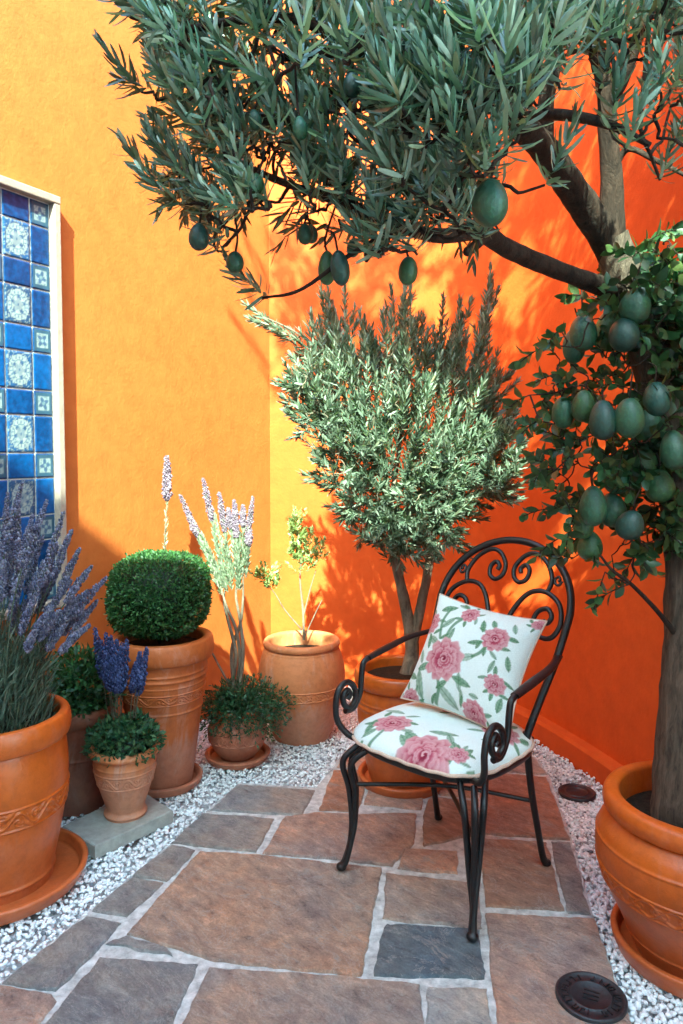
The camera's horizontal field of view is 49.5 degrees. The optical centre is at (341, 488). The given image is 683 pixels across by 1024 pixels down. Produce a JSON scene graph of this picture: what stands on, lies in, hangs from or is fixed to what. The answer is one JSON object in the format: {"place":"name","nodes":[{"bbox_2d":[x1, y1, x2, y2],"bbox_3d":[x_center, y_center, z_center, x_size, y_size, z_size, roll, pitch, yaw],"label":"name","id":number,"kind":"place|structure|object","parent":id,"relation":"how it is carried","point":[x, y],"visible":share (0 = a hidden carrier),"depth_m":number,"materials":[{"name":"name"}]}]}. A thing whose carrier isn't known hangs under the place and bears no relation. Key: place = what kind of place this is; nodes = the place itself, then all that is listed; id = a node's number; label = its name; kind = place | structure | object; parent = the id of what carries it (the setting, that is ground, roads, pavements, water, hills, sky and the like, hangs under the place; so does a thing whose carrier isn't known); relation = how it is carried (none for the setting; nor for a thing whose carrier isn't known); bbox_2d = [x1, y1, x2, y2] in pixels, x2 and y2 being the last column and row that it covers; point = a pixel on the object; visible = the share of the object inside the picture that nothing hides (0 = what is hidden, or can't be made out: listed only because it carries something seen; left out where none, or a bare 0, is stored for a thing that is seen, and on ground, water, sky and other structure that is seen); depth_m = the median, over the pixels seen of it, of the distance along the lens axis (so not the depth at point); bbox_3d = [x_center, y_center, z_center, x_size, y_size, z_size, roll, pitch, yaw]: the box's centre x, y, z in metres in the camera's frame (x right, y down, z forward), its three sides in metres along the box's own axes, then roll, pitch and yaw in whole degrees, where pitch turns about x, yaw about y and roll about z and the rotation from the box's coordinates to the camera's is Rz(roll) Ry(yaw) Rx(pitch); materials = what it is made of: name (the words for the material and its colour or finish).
{"place":"outdoors","nodes":[
{"label":"outdoors","id":0,"kind":"place"},
{"bbox_2d":[0,757,631,1023],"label":"stone paving","id":1,"kind":"structure","parent":0,"point":[307,916],"depth_m":1.98,"materials":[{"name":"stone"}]},
{"bbox_2d":[358,760,442,798],"bbox_3d":[0.238,1.111,2.862,0.350,0.047,0.350,0,3,0],"label":"saucer","id":2,"kind":"object","parent":1,"relation":"on","point":[364,776],"visible":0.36,"depth_m":2.71,"materials":[{"name":"ceramic"}]},
{"bbox_2d":[354,654,429,788],"bbox_3d":[0.238,0.900,2.851,0.378,0.435,0.378,0,3,0],"label":"terracotta pot","id":3,"kind":"object","parent":2,"relation":"on","point":[386,682],"visible":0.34,"depth_m":2.73,"materials":[{"name":"ceramic"}]},
{"bbox_2d":[240,262,531,674],"bbox_3d":[0.182,-0.047,2.807,1.165,1.636,0.624,0,3,0],"label":"olive tree","id":4,"kind":"object","parent":3,"relation":"on","point":[439,476],"visible":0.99,"depth_m":2.67,"materials":[{"name":"green plant"}]},
{"bbox_2d":[333,537,574,942],"bbox_3d":[0.375,0.661,2.267,0.556,0.982,0.626,3,4,44],"label":"garden chair","id":5,"kind":"object","parent":1,"relation":"on","point":[475,831],"visible":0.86,"depth_m":2.22,"materials":[{"name":"black metal"}]},
{"bbox_2d":[352,702,534,777],"bbox_3d":[0.301,0.724,2.225,0.498,0.063,0.444,3,4,44],"label":"seat cushion","id":6,"kind":"object","parent":5,"relation":"on","point":[428,739],"visible":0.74,"depth_m":2.11,"materials":[{"name":"fabric"}]},
{"bbox_2d":[400,593,547,731],"bbox_3d":[0.401,0.533,2.289,0.226,0.344,0.398,-3,4,-44],"label":"throw pillow","id":7,"kind":"object","parent":6,"relation":"on","point":[472,663],"visible":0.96,"depth_m":2.22,"materials":[{"name":"fabric"}]},
{"bbox_2d":[555,971,627,1023],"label":"metal cover","id":8,"kind":"object","parent":1,"relation":"on","point":[590,997],"visible":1,"depth_m":1.71,"materials":[{"name":"black metal"}]},
{"bbox_2d":[0,686,682,1023],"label":"ground","id":9,"kind":"structure","parent":0,"point":[55,914],"depth_m":2.44,"materials":[{"name":"grey gravel"}]},
{"bbox_2d":[0,828,87,925],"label":"saucer","id":10,"kind":"object","parent":9,"relation":"on","point":[71,852],"visible":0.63,"depth_m":2.15,"materials":[{"name":"ceramic"}]},
{"bbox_2d":[0,693,71,904],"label":"terracotta pot","id":11,"kind":"object","parent":10,"relation":"on","point":[34,775],"visible":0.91,"depth_m":2.07,"materials":[{"name":"ceramic"}]},
{"bbox_2d":[0,482,107,733],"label":"lavender plant","id":12,"kind":"object","parent":11,"relation":"on","point":[24,692],"visible":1,"depth_m":2.10,"materials":[{"name":"purple plant"}]},
{"bbox_2d":[63,693,114,816],"bbox_3d":[-0.955,0.958,2.674,0.272,0.370,0.272,0,3,0],"label":"terracotta pot","id":13,"kind":"object","parent":9,"relation":"on","point":[84,796],"visible":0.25,"depth_m":2.58,"materials":[{"name":"ceramic"}]},
{"bbox_2d":[43,641,127,720],"bbox_3d":[-0.936,0.711,2.664,0.305,0.318,0.308,-3,4,-45],"label":"green bush","id":14,"kind":"object","parent":13,"relation":"on","point":[71,688],"visible":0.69,"depth_m":2.60,"materials":[{"name":"green plant"}]},
{"bbox_2d":[62,795,172,859],"bbox_3d":[-0.753,1.129,2.510,0.221,0.044,0.323,2,4,39],"label":"stone slab","id":15,"kind":"object","parent":9,"relation":"on","point":[98,833],"depth_m":2.44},
{"bbox_2d":[88,741,160,822],"bbox_3d":[-0.735,0.987,2.515,0.236,0.240,0.236,0,3,0],"label":"terracotta pot","id":16,"kind":"object","parent":15,"relation":"on","point":[123,785],"visible":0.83,"depth_m":2.44,"materials":[{"name":"ceramic"}]},
{"bbox_2d":[79,627,166,767],"bbox_3d":[-0.733,0.696,2.500,0.278,0.443,0.278,3,4,42],"label":"salvia plant","id":17,"kind":"object","parent":16,"relation":"on","point":[130,734],"visible":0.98,"depth_m":2.47,"materials":[{"name":"green plant"}]},
{"bbox_2d":[0,0,270,724],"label":"garden wall","id":18,"kind":"structure","parent":9,"relation":"on","point":[166,348],"depth_m":3.06,"materials":[{"name":"paint"}]},
{"bbox_2d":[0,175,67,620],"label":"tile panel","id":19,"kind":"object","parent":18,"relation":"attached to","point":[32,439],"visible":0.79,"depth_m":2.62,"materials":[{"name":"blue tile"}]},
{"bbox_2d":[147,763,202,797],"bbox_3d":[-0.682,1.117,2.852,0.290,0.036,0.290,0,3,0],"label":"saucer","id":20,"kind":"object","parent":9,"relation":"on","point":[187,787],"visible":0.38,"depth_m":2.74,"materials":[{"name":"ceramic"}]},
{"bbox_2d":[113,626,213,789],"bbox_3d":[-0.682,0.840,2.838,0.384,0.565,0.384,0,3,0],"label":"terracotta pot","id":21,"kind":"object","parent":20,"relation":"on","point":[170,698],"visible":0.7,"depth_m":2.72,"materials":[{"name":"ceramic"}]},
{"bbox_2d":[99,548,214,642],"bbox_3d":[-0.694,0.437,2.817,0.402,0.418,0.405,0,3,0],"label":"boxwood ball","id":22,"kind":"object","parent":21,"relation":"on","point":[161,596],"visible":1,"depth_m":2.68,"materials":[{"name":"green plant"}]},
{"bbox_2d":[205,743,269,769],"bbox_3d":[-0.432,1.107,3.082,0.270,0.031,0.270,0,3,0],"label":"saucer","id":23,"kind":"object","parent":9,"relation":"on","point":[216,760],"visible":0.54,"depth_m":3.02,"materials":[{"name":"ceramic"}]},
{"bbox_2d":[208,704,266,761],"bbox_3d":[-0.432,1.007,3.077,0.245,0.210,0.245,0,3,0],"label":"terracotta pot","id":24,"kind":"object","parent":23,"relation":"on","point":[247,748],"visible":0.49,"depth_m":2.98,"materials":[{"name":"ceramic"}]},
{"bbox_2d":[161,455,253,690],"bbox_3d":[-0.548,0.353,3.062,0.388,0.986,0.091,0,3,0],"label":"plume plant","id":25,"kind":"object","parent":24,"relation":"on","point":[223,576],"visible":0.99,"depth_m":3.03,"materials":[{"name":"purple plant"}]},
{"bbox_2d":[198,673,297,750],"bbox_3d":[-0.427,0.894,3.064,0.492,0.258,0.454,0,3,0],"label":"trailing plant","id":26,"kind":"object","parent":24,"relation":"on","point":[225,700],"visible":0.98,"depth_m":2.99,"materials":[{"name":"green plant"}]},
{"bbox_2d":[258,630,344,745],"bbox_3d":[-0.178,0.889,3.321,0.391,0.440,0.391,0,3,0],"label":"terracotta pot","id":27,"kind":"object","parent":9,"relation":"on","point":[309,670],"visible":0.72,"depth_m":3.17,"materials":[{"name":"ceramic"}]},
{"bbox_2d":[249,505,329,639],"bbox_3d":[-0.244,0.380,3.363,0.383,0.622,0.217,0,3,0],"label":"potted plant","id":28,"kind":"object","parent":27,"relation":"on","point":[298,551],"visible":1,"depth_m":3.34,"materials":[{"name":"green plant"}]},
{"bbox_2d":[268,0,682,785],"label":"garden wall","id":29,"kind":"structure","parent":9,"relation":"on","point":[596,716],"depth_m":3.40,"materials":[{"name":"orange paint"}]},
{"bbox_2d":[558,783,595,802],"bbox_3d":[0.878,1.133,2.760,0.136,0.010,0.136,0,3,0],"label":"metal cover","id":30,"kind":"object","parent":9,"relation":"on","point":[575,792],"visible":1,"depth_m":2.75,"materials":[{"name":"black metal"}]},
{"bbox_2d":[610,903,682,998],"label":"saucer","id":31,"kind":"object","parent":9,"relation":"on","point":[638,962],"visible":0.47,"depth_m":1.80,"materials":[{"name":"ceramic"}]},
{"bbox_2d":[595,760,682,978],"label":"terracotta pot","id":32,"kind":"object","parent":31,"relation":"on","point":[639,851],"visible":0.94,"depth_m":1.76,"materials":[{"name":"ceramic"}]},
{"bbox_2d":[92,0,682,827],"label":"fruit tree","id":33,"kind":"object","parent":32,"relation":"on","point":[406,70],"visible":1,"depth_m":1.08,"materials":[{"name":"green plant"}]}
]}

